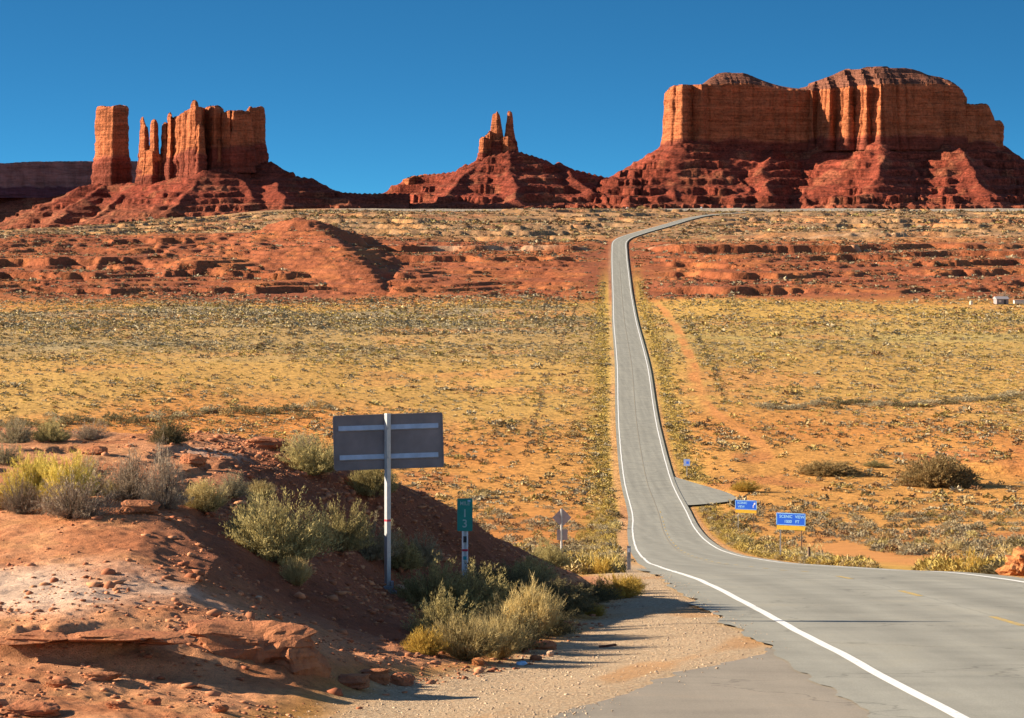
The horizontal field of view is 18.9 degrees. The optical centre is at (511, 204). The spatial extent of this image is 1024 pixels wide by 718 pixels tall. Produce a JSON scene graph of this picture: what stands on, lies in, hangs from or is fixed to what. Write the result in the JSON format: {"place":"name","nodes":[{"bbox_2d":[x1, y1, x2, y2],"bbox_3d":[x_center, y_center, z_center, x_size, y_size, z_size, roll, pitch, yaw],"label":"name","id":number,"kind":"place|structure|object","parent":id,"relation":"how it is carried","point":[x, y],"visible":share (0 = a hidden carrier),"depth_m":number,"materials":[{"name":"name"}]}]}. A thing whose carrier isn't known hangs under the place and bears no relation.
{"place":"outdoors","nodes":[
{"label":"outdoors","id":0,"kind":"place"},
{"bbox_2d":[0,208,1023,717],"bbox_3d":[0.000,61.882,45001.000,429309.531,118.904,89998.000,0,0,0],"label":"ground","id":1,"kind":"structure","parent":0,"point":[26,538],"depth_m":612.49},
{"bbox_2d":[0,441,24,463],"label":"sagebrush","id":2,"kind":"object","parent":1,"relation":"on","point":[4,455],"visible":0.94,"depth_m":50.40,"materials":[{"name":"green plant"}]},
{"bbox_2d":[0,413,34,443],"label":"sagebrush","id":3,"kind":"object","parent":1,"relation":"on","point":[20,434],"visible":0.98,"depth_m":54.26,"materials":[{"name":"green plant"}]},
{"bbox_2d":[0,470,42,513],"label":"sagebrush","id":4,"kind":"object","parent":1,"relation":"on","point":[18,505],"visible":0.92,"depth_m":45.07,"materials":[{"name":"plant"}]},
{"bbox_2d":[0,699,60,716],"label":"rock","id":5,"kind":"object","parent":1,"relation":"on","point":[32,708],"visible":1,"depth_m":29.32,"materials":[{"name":"red stone"}]},
{"bbox_2d":[0,445,61,506],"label":"rabbitbrush","id":6,"kind":"object","parent":1,"relation":"on","point":[36,478],"visible":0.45,"depth_m":45.53,"materials":[{"name":"yellow plant"}]},
{"bbox_2d":[0,629,68,644],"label":"rock","id":7,"kind":"object","parent":1,"relation":"on","point":[36,637],"visible":0.96,"depth_m":33.31,"materials":[{"name":"red stone"}]},
{"bbox_2d":[28,413,72,441],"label":"sagebrush","id":8,"kind":"object","parent":1,"relation":"on","point":[53,433],"visible":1,"depth_m":54.43,"materials":[{"name":"green plant"}]},
{"bbox_2d":[46,678,67,687],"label":"rock","id":9,"kind":"object","parent":1,"relation":"on","point":[53,683],"visible":1,"depth_m":31.59,"materials":[{"name":"red stone"}]},
{"bbox_2d":[35,446,101,503],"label":"rabbitbrush","id":10,"kind":"object","parent":1,"relation":"on","point":[53,472],"visible":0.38,"depth_m":45.12,"materials":[{"name":"yellow plant"}]},
{"bbox_2d":[0,161,137,221],"bbox_3d":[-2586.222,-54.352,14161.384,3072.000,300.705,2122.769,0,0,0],"label":"mesa","id":11,"kind":"structure","parent":1,"relation":"on","point":[26,185],"depth_m":14020.08,"materials":[{"name":"stone"}]},
{"bbox_2d":[25,464,126,519],"bbox_3d":[-6.229,4.096,43.945,1.554,0.836,1.277,0,0,4],"label":"sagebrush","id":12,"kind":"object","parent":1,"relation":"on","point":[73,507],"visible":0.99,"depth_m":43.82,"materials":[{"name":"plant"}]},
{"bbox_2d":[70,415,94,422],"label":"wash brush","id":13,"kind":"object","parent":1,"relation":"on","point":[81,418],"visible":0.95,"depth_m":601.71,"materials":[{"name":"green plant"}]},
{"bbox_2d":[61,450,117,493],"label":"sagebrush","id":14,"kind":"object","parent":1,"relation":"on","point":[99,473],"visible":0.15,"depth_m":46.59,"materials":[{"name":"grey plant"}]},
{"bbox_2d":[70,418,112,439],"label":"sagebrush","id":15,"kind":"object","parent":1,"relation":"on","point":[91,434],"visible":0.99,"depth_m":55.07,"materials":[{"name":"plant"}]},
{"bbox_2d":[86,446,107,454],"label":"rock","id":16,"kind":"object","parent":1,"relation":"on","point":[99,450],"visible":0.92,"depth_m":52.01,"materials":[{"name":"red stone"}]},
{"bbox_2d":[82,672,122,681],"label":"rock","id":17,"kind":"object","parent":1,"relation":"on","point":[105,676],"visible":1,"depth_m":32.19,"materials":[{"name":"red stone"}]},
{"bbox_2d":[57,628,153,642],"bbox_3d":[-4.417,4.711,33.547,1.169,0.144,1.001,0,0,-2],"label":"rock","id":18,"kind":"object","parent":1,"relation":"on","point":[122,635],"visible":0.97,"depth_m":33.27,"materials":[{"name":"red stone"}]},
{"bbox_2d":[98,480,122,497],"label":"sagebrush","id":19,"kind":"object","parent":1,"relation":"on","point":[110,489],"visible":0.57,"depth_m":45.72,"materials":[{"name":"plant"}]},
{"bbox_2d":[106,701,127,709],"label":"rock","id":20,"kind":"object","parent":1,"relation":"on","point":[112,705],"visible":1,"depth_m":30.21,"materials":[{"name":"red stone"}]},
{"bbox_2d":[98,439,151,499],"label":"sagebrush","id":21,"kind":"object","parent":1,"relation":"on","point":[129,489],"visible":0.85,"depth_m":45.63,"materials":[{"name":"plant"}]},
{"bbox_2d":[124,415,141,425],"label":"wash brush","id":22,"kind":"object","parent":1,"relation":"on","point":[135,420],"visible":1,"depth_m":597.16,"materials":[{"name":"green plant"}]},
{"bbox_2d":[117,499,160,513],"bbox_3d":[-5.369,4.380,44.208,0.619,0.272,0.377,0,0,0],"label":"rock","id":23,"kind":"object","parent":1,"relation":"on","point":[141,507],"visible":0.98,"depth_m":44.10,"materials":[{"name":"red stone"}]},
{"bbox_2d":[143,697,161,705],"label":"rock","id":24,"kind":"object","parent":1,"relation":"on","point":[155,701],"visible":1,"depth_m":30.71,"materials":[{"name":"red stone"}]},
{"bbox_2d":[134,424,195,508],"bbox_3d":[-5.136,3.918,45.456,0.956,1.323,0.981,0,0,24],"label":"sagebrush","id":25,"kind":"object","parent":1,"relation":"on","point":[165,494],"visible":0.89,"depth_m":45.38,"materials":[{"name":"plant"}]},
{"bbox_2d":[139,631,197,645],"bbox_3d":[-3.771,4.749,33.594,0.629,0.116,0.642,0,0,3],"label":"rock","id":26,"kind":"object","parent":1,"relation":"on","point":[160,638],"visible":0.92,"depth_m":33.42,"materials":[{"name":"red stone"}]},
{"bbox_2d":[145,416,194,443],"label":"sagebrush","id":27,"kind":"object","parent":1,"relation":"on","point":[175,436],"visible":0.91,"depth_m":54.36,"materials":[{"name":"green plant"}]},
{"bbox_2d":[179,453,206,466],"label":"rock","id":28,"kind":"object","parent":1,"relation":"on","point":[195,460],"visible":1,"depth_m":52.04,"materials":[{"name":"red stone"}]},
{"bbox_2d":[0,100,409,229],"bbox_3d":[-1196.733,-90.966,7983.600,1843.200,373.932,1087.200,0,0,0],"label":"butte","id":29,"kind":"object","parent":1,"relation":"on","point":[210,160],"visible":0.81,"depth_m":8134.35,"materials":[{"name":"stone"}]},
{"bbox_2d":[179,474,231,512],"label":"rabbitbrush","id":30,"kind":"object","parent":1,"relation":"on","point":[207,498],"visible":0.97,"depth_m":46.21,"materials":[{"name":"plant"}]},
{"bbox_2d":[212,704,228,712],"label":"rock","id":31,"kind":"object","parent":1,"relation":"on","point":[219,708],"visible":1,"depth_m":30.40,"materials":[{"name":"red stone"}]},
{"bbox_2d":[216,466,254,497],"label":"sagebrush","id":32,"kind":"object","parent":1,"relation":"on","point":[236,489],"visible":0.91,"depth_m":48.73,"materials":[{"name":"green plant"}]},
{"bbox_2d":[177,618,317,663],"bbox_3d":[-2.986,5.082,34.701,1.658,0.784,1.414,0,0,17],"label":"boulder","id":33,"kind":"object","parent":1,"relation":"on","point":[263,641],"visible":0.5,"depth_m":34.27,"materials":[{"name":"red stone"}]},
{"bbox_2d":[225,487,295,538],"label":"sagebrush","id":34,"kind":"object","parent":1,"relation":"on","point":[251,505],"visible":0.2,"depth_m":45.48,"materials":[{"name":"green plant"}]},
{"bbox_2d":[246,478,276,498],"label":"grass tuft","id":35,"kind":"object","parent":1,"relation":"on","point":[259,487],"visible":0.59,"depth_m":50.43,"materials":[{"name":"plant"}]},
{"bbox_2d":[245,436,289,449],"bbox_3d":[-4.527,4.439,56.987,0.845,0.288,0.602,0,0,0],"label":"rock","id":36,"kind":"object","parent":1,"relation":"on","point":[264,442],"visible":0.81,"depth_m":56.76,"materials":[{"name":"red stone"}]},
{"bbox_2d":[218,485,345,565],"bbox_3d":[-3.433,4.692,44.870,1.786,1.224,1.948,0,0,30],"label":"sagebrush","id":37,"kind":"object","parent":1,"relation":"on","point":[284,545],"visible":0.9,"depth_m":44.73,"materials":[{"name":"green plant"}]},
{"bbox_2d":[279,554,315,585],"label":"grass tuft","id":38,"kind":"object","parent":1,"relation":"on","point":[294,575],"visible":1,"depth_m":43.93,"materials":[{"name":"plant"}]},
{"bbox_2d":[273,647,331,678],"bbox_3d":[-2.408,5.175,34.499,0.600,0.573,0.810,0,0,29],"label":"boulder","id":39,"kind":"object","parent":1,"relation":"on","point":[305,661],"visible":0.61,"depth_m":34.25,"materials":[{"name":"red stone"}]},
{"bbox_2d":[286,429,322,454],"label":"sagebrush","id":40,"kind":"object","parent":1,"relation":"on","point":[308,439],"visible":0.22,"depth_m":57.57,"materials":[{"name":"green plant"}]},
{"bbox_2d":[294,409,314,418],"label":"wash brush","id":41,"kind":"object","parent":1,"relation":"on","point":[307,415],"visible":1,"depth_m":609.96,"materials":[{"name":"green plant"}]},
{"bbox_2d":[275,430,334,475],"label":"rabbitbrush","id":42,"kind":"object","parent":1,"relation":"on","point":[318,464],"visible":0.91,"depth_m":55.28,"materials":[{"name":"green plant"}]},
{"bbox_2d":[0,427,625,717],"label":"rubble","id":43,"kind":"object","parent":1,"relation":"on","point":[216,613],"visible":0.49,"depth_m":43.21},
{"bbox_2d":[309,493,376,552],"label":"sagebrush","id":44,"kind":"object","parent":1,"relation":"on","point":[350,535],"visible":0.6,"depth_m":50.02,"materials":[{"name":"green plant"}]},
{"bbox_2d":[338,673,370,688],"bbox_3d":[-1.843,5.399,34.821,0.478,0.154,0.351,0,0,0],"label":"rock","id":45,"kind":"object","parent":1,"relation":"on","point":[357,681],"visible":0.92,"depth_m":34.72,"materials":[{"name":"red stone"}]},
{"bbox_2d":[344,469,400,497],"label":"sagebrush","id":46,"kind":"object","parent":1,"relation":"on","point":[371,482],"visible":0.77,"depth_m":56.00,"materials":[{"name":"green plant"}]},
{"bbox_2d":[360,668,390,684],"bbox_3d":[-1.590,5.502,35.786,0.360,0.201,0.193,0,0,0],"label":"rock","id":47,"kind":"object","parent":1,"relation":"on","point":[380,675],"visible":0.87,"depth_m":35.70,"materials":[{"name":"red stone"}]},
{"bbox_2d":[347,510,404,561],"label":"sagebrush","id":48,"kind":"object","parent":1,"relation":"on","point":[375,552],"visible":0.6,"depth_m":52.37,"materials":[{"name":"green plant"}]},
{"bbox_2d":[333,412,443,593],"bbox_3d":[-2.050,5.006,51.001,1.852,3.098,0.240,0,0,-4],"label":"road sign","id":49,"kind":"object","parent":1,"relation":"on","point":[387,442],"visible":0.87,"depth_m":51.04,"materials":[{"name":"metal"}]},
{"bbox_2d":[389,672,414,685],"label":"rock","id":50,"kind":"object","parent":1,"relation":"on","point":[402,679],"visible":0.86,"depth_m":36.11,"materials":[{"name":"red stone"}]},
{"bbox_2d":[383,531,426,571],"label":"sagebrush","id":51,"kind":"object","parent":1,"relation":"on","point":[408,559],"visible":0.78,"depth_m":53.02,"materials":[{"name":"green plant"}]},
{"bbox_2d":[405,527,444,566],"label":"sagebrush","id":52,"kind":"object","parent":1,"relation":"on","point":[428,549],"visible":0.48,"depth_m":54.21,"materials":[{"name":"green plant"}]},
{"bbox_2d":[388,550,467,608],"bbox_3d":[-1.321,6.222,50.926,1.548,1.018,1.772,0,0,9],"label":"sagebrush","id":53,"kind":"object","parent":1,"relation":"on","point":[418,589],"visible":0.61,"depth_m":50.65,"materials":[{"name":"green plant"}]},
{"bbox_2d":[401,624,454,655],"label":"grass tuft","id":54,"kind":"object","parent":1,"relation":"on","point":[423,645],"visible":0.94,"depth_m":39.94,"materials":[{"name":"plant"}]},
{"bbox_2d":[400,579,480,640],"bbox_3d":[-0.944,5.796,43.718,1.507,0.913,1.113,0,0,31],"label":"rabbitbrush","id":55,"kind":"object","parent":1,"relation":"on","point":[440,609],"visible":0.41,"depth_m":43.64,"materials":[{"name":"green plant"}]},
{"bbox_2d":[457,498,472,576],"bbox_3d":[-0.842,6.110,54.996,0.275,1.710,0.060,0,0,3],"label":"mile marker","id":56,"kind":"object","parent":1,"relation":"on","point":[464,515],"visible":0.98,"depth_m":54.97,"materials":[{"name":"metal"}]},
{"bbox_2d":[419,609,511,660],"bbox_3d":[-0.611,5.635,40.343,1.316,0.787,1.116,0,0,12],"label":"sagebrush","id":57,"kind":"object","parent":1,"relation":"on","point":[472,644],"visible":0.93,"depth_m":40.12,"materials":[{"name":"plant"}]},
{"bbox_2d":[425,557,519,617],"bbox_3d":[-0.596,6.332,50.767,1.965,0.988,1.802,0,0,26],"label":"sagebrush","id":58,"kind":"object","parent":1,"relation":"on","point":[474,594],"visible":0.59,"depth_m":50.50,"materials":[{"name":"green plant"}]},
{"bbox_2d":[458,487,486,497],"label":"grass tuft","id":59,"kind":"object","parent":1,"relation":"on","point":[469,496],"visible":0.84,"depth_m":440.06,"materials":[{"name":"plant"}]},
{"bbox_2d":[472,657,484,665],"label":"rock","id":60,"kind":"object","parent":1,"relation":"on","point":[478,661],"visible":0.97,"depth_m":39.60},
{"bbox_2d":[448,560,531,594],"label":"sagebrush","id":61,"kind":"object","parent":1,"relation":"on","point":[495,573],"visible":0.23,"depth_m":54.27,"materials":[{"name":"green plant"}]},
{"bbox_2d":[382,111,614,208],"bbox_3d":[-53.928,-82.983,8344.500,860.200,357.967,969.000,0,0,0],"label":"butte","id":62,"kind":"object","parent":1,"relation":"on","point":[501,172],"visible":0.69,"depth_m":8376.23,"materials":[{"name":"stone"}]},
{"bbox_2d":[478,610,534,659],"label":"grass tuft","id":63,"kind":"object","parent":1,"relation":"on","point":[509,647],"visible":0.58,"depth_m":41.05,"materials":[{"name":"plant"}]},
{"bbox_2d":[469,592,552,652],"bbox_3d":[-0.187,5.856,42.908,1.456,0.861,1.207,0,0,28],"label":"sagebrush","id":64,"kind":"object","parent":1,"relation":"on","point":[535,625],"visible":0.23,"depth_m":42.88,"materials":[{"name":"green plant"}]},
{"bbox_2d":[0,206,1023,574],"bbox_3d":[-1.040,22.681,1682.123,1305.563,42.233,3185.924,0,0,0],"label":"desert scrub","id":65,"kind":"object","parent":1,"relation":"on","point":[724,530],"visible":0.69,"depth_m":811.19,"materials":[{"name":"plant"}]},
{"bbox_2d":[477,559,566,601],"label":"sagebrush","id":66,"kind":"object","parent":1,"relation":"on","point":[538,576],"visible":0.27,"depth_m":54.39,"materials":[{"name":"green plant"}]},
{"bbox_2d":[496,572,565,635],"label":"rabbitbrush","id":67,"kind":"object","parent":1,"relation":"on","point":[543,607],"visible":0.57,"depth_m":46.77,"materials":[{"name":"plant"}]},
{"bbox_2d":[503,551,559,581],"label":"sagebrush","id":68,"kind":"object","parent":1,"relation":"on","point":[529,561],"visible":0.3,"depth_m":56.52,"materials":[{"name":"green plant"}]},
{"bbox_2d":[532,640,556,649],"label":"rock","id":69,"kind":"object","parent":1,"relation":"on","point":[551,645],"visible":0.63,"depth_m":43.72,"materials":[{"name":"red stone"}]},
{"bbox_2d":[531,538,578,567],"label":"rabbitbrush","id":70,"kind":"object","parent":1,"relation":"on","point":[556,558],"visible":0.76,"depth_m":64.06,"materials":[{"name":"green plant"}]},
{"bbox_2d":[513,575,598,615],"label":"sagebrush","id":71,"kind":"object","parent":1,"relation":"on","point":[573,601],"visible":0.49,"depth_m":53.24,"materials":[{"name":"green plant"}]},
{"bbox_2d":[538,591,582,635],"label":"sagebrush","id":72,"kind":"object","parent":1,"relation":"on","point":[559,629],"visible":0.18,"depth_m":47.46,"materials":[{"name":"green plant"}]},
{"bbox_2d":[553,508,570,551],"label":"warning sign","id":73,"kind":"object","parent":1,"relation":"on","point":[561,517],"visible":0.82,"depth_m":205.01,"materials":[{"name":"metal"}]},
{"bbox_2d":[564,580,625,603],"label":"sagebrush","id":74,"kind":"object","parent":1,"relation":"on","point":[601,596],"visible":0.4,"depth_m":58.30,"materials":[{"name":"green plant"}]},
{"bbox_2d":[583,601,608,615],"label":"grass tuft","id":75,"kind":"object","parent":1,"relation":"on","point":[599,610],"visible":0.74,"depth_m":54.42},
{"bbox_2d":[585,551,613,573],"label":"grass tuft","id":76,"kind":"object","parent":1,"relation":"on","point":[602,568],"visible":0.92,"depth_m":96.03,"materials":[{"name":"plant"}]},
{"bbox_2d":[591,548,625,565],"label":"grass tuft","id":77,"kind":"object","parent":1,"relation":"on","point":[611,553],"visible":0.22,"depth_m":98.70,"materials":[{"name":"plant"}]},
{"bbox_2d":[606,519,624,529],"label":"rabbitbrush","id":78,"kind":"object","parent":1,"relation":"on","point":[618,525],"visible":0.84,"depth_m":357.85,"materials":[{"name":"yellow plant"}]},
{"bbox_2d":[584,570,649,598],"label":"grass tuft","id":79,"kind":"object","parent":1,"relation":"on","point":[624,586],"visible":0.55,"depth_m":61.81,"materials":[{"name":"plant"}]},
{"bbox_2d":[600,548,634,561],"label":"sagebrush","id":80,"kind":"object","parent":1,"relation":"on","point":[624,556],"visible":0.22,"depth_m":184.17,"materials":[{"name":"beige plant"}]},
{"bbox_2d":[627,546,630,569],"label":"delineator post","id":81,"kind":"object","parent":1,"relation":"on","point":[629,557],"visible":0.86,"depth_m":114.98,"materials":[{"name":"metal"}]},
{"bbox_2d":[619,573,645,590],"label":"grass tuft","id":82,"kind":"object","parent":1,"relation":"on","point":[633,579],"visible":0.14,"depth_m":65.32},
{"bbox_2d":[674,477,735,504],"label":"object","id":83,"kind":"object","parent":1,"relation":"on","point":[692,493],"visible":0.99,"depth_m":450.44,"materials":[{"name":"concrete"}]},
{"bbox_2d":[550,648,870,717],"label":"pull off","id":84,"kind":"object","parent":1,"relation":"on","point":[770,684],"visible":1,"depth_m":32.85,"materials":[{"name":"concrete"}]},
{"bbox_2d":[725,532,754,544],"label":"rabbitbrush","id":85,"kind":"object","parent":1,"relation":"on","point":[740,538],"visible":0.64,"depth_m":299.21,"materials":[{"name":"yellow plant"}]},
{"bbox_2d":[735,500,756,530],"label":"information sign","id":86,"kind":"object","parent":1,"relation":"on","point":[748,506],"visible":0.98,"depth_m":350.99,"materials":[{"name":"metal"}]},
{"bbox_2d":[729,479,762,491],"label":"desert shrub","id":87,"kind":"object","parent":1,"relation":"on","point":[743,487],"visible":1,"depth_m":456.40,"materials":[{"name":"yellow plant"}]},
{"bbox_2d":[776,512,805,554],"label":"information sign","id":88,"kind":"object","parent":1,"relation":"on","point":[796,521],"visible":0.99,"depth_m":207.45,"materials":[{"name":"metal"}]},
{"bbox_2d":[565,66,1023,208],"bbox_3d":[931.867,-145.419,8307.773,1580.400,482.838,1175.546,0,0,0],"label":"butte","id":89,"kind":"object","parent":1,"relation":"on","point":[881,137],"visible":0.85,"depth_m":8390.53,"materials":[{"name":"stone"}]},
{"bbox_2d":[793,457,867,476],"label":"desert shrub","id":90,"kind":"object","parent":1,"relation":"on","point":[814,468],"visible":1,"depth_m":488.27,"materials":[{"name":"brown plant"}]},
{"bbox_2d":[858,520,880,529],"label":"sagebrush","id":91,"kind":"object","parent":1,"relation":"on","point":[866,524],"visible":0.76,"depth_m":352.73,"materials":[{"name":"beige plant"}]},
{"bbox_2d":[863,459,889,466],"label":"desert shrub","id":92,"kind":"object","parent":1,"relation":"on","point":[873,463],"visible":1,"depth_m":498.25,"materials":[{"name":"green plant"}]},
{"bbox_2d":[896,540,928,554],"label":"sagebrush","id":93,"kind":"object","parent":1,"relation":"on","point":[906,546],"visible":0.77,"depth_m":239.41,"materials":[{"name":"beige plant"}]},
{"bbox_2d":[911,535,937,545],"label":"rabbitbrush","id":94,"kind":"object","parent":1,"relation":"on","point":[918,540],"visible":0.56,"depth_m":282.25,"materials":[{"name":"yellow plant"}]},
{"bbox_2d":[889,448,982,488],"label":"desert shrub","id":95,"kind":"object","parent":1,"relation":"on","point":[932,472],"visible":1,"depth_m":467.97,"materials":[{"name":"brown plant"}]},
{"bbox_2d":[930,535,960,551],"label":"grass tuft","id":96,"kind":"object","parent":1,"relation":"on","point":[936,545],"visible":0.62,"depth_m":256.77,"materials":[{"name":"plant"}]},
{"bbox_2d":[939,518,963,529],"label":"sagebrush","id":97,"kind":"object","parent":1,"relation":"on","point":[946,523],"visible":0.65,"depth_m":352.74,"materials":[{"name":"beige plant"}]},
{"bbox_2d":[948,535,979,549],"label":"sagebrush","id":98,"kind":"object","parent":1,"relation":"on","point":[968,542],"visible":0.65,"depth_m":262.66,"materials":[{"name":"beige plant"}]},
{"bbox_2d":[956,545,993,570],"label":"grass tuft","id":99,"kind":"object","parent":1,"relation":"on","point":[972,559],"visible":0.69,"depth_m":97.22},
{"bbox_2d":[978,536,1002,547],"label":"sagebrush","id":100,"kind":"object","parent":1,"relation":"on","point":[989,540],"visible":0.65,"depth_m":269.67,"materials":[{"name":"beige plant"}]},
{"bbox_2d":[978,558,1004,574],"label":"sagebrush","id":101,"kind":"object","parent":1,"relation":"on","point":[990,569],"visible":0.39,"depth_m":95.26,"materials":[{"name":"green plant"}]},
{"bbox_2d":[993,296,1008,304],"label":"house","id":102,"kind":"structure","parent":1,"relation":"on","point":[1001,300],"depth_m":1163.29,"materials":[{"name":"white paint"}]},
{"bbox_2d":[995,546,1023,575],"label":"boulder","id":103,"kind":"object","parent":1,"relation":"on","point":[1013,565],"visible":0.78,"depth_m":83.19,"materials":[{"name":"stone"}]},
{"bbox_2d":[1005,536,1023,547],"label":"sagebrush","id":104,"kind":"object","parent":1,"relation":"on","point":[1018,542],"visible":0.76,"depth_m":267.58,"materials":[{"name":"beige plant"}]},
{"bbox_2d":[0,0,1023,193],"label":"sky","id":105,"kind":"structure","parent":0,"point":[356,96],"materials":[{"name":"blue"}]},
{"bbox_2d":[289,573,772,717],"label":"gravel","id":106,"kind":"structure","parent":0,"point":[575,712],"depth_m":40.03,"materials":[{"name":"gravel"}]},
{"bbox_2d":[611,211,1023,717],"bbox_3d":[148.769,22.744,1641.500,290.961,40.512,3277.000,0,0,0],"label":"road","id":107,"kind":"structure","parent":0,"point":[886,643],"depth_m":57.41,"materials":[{"name":"asphalt"}]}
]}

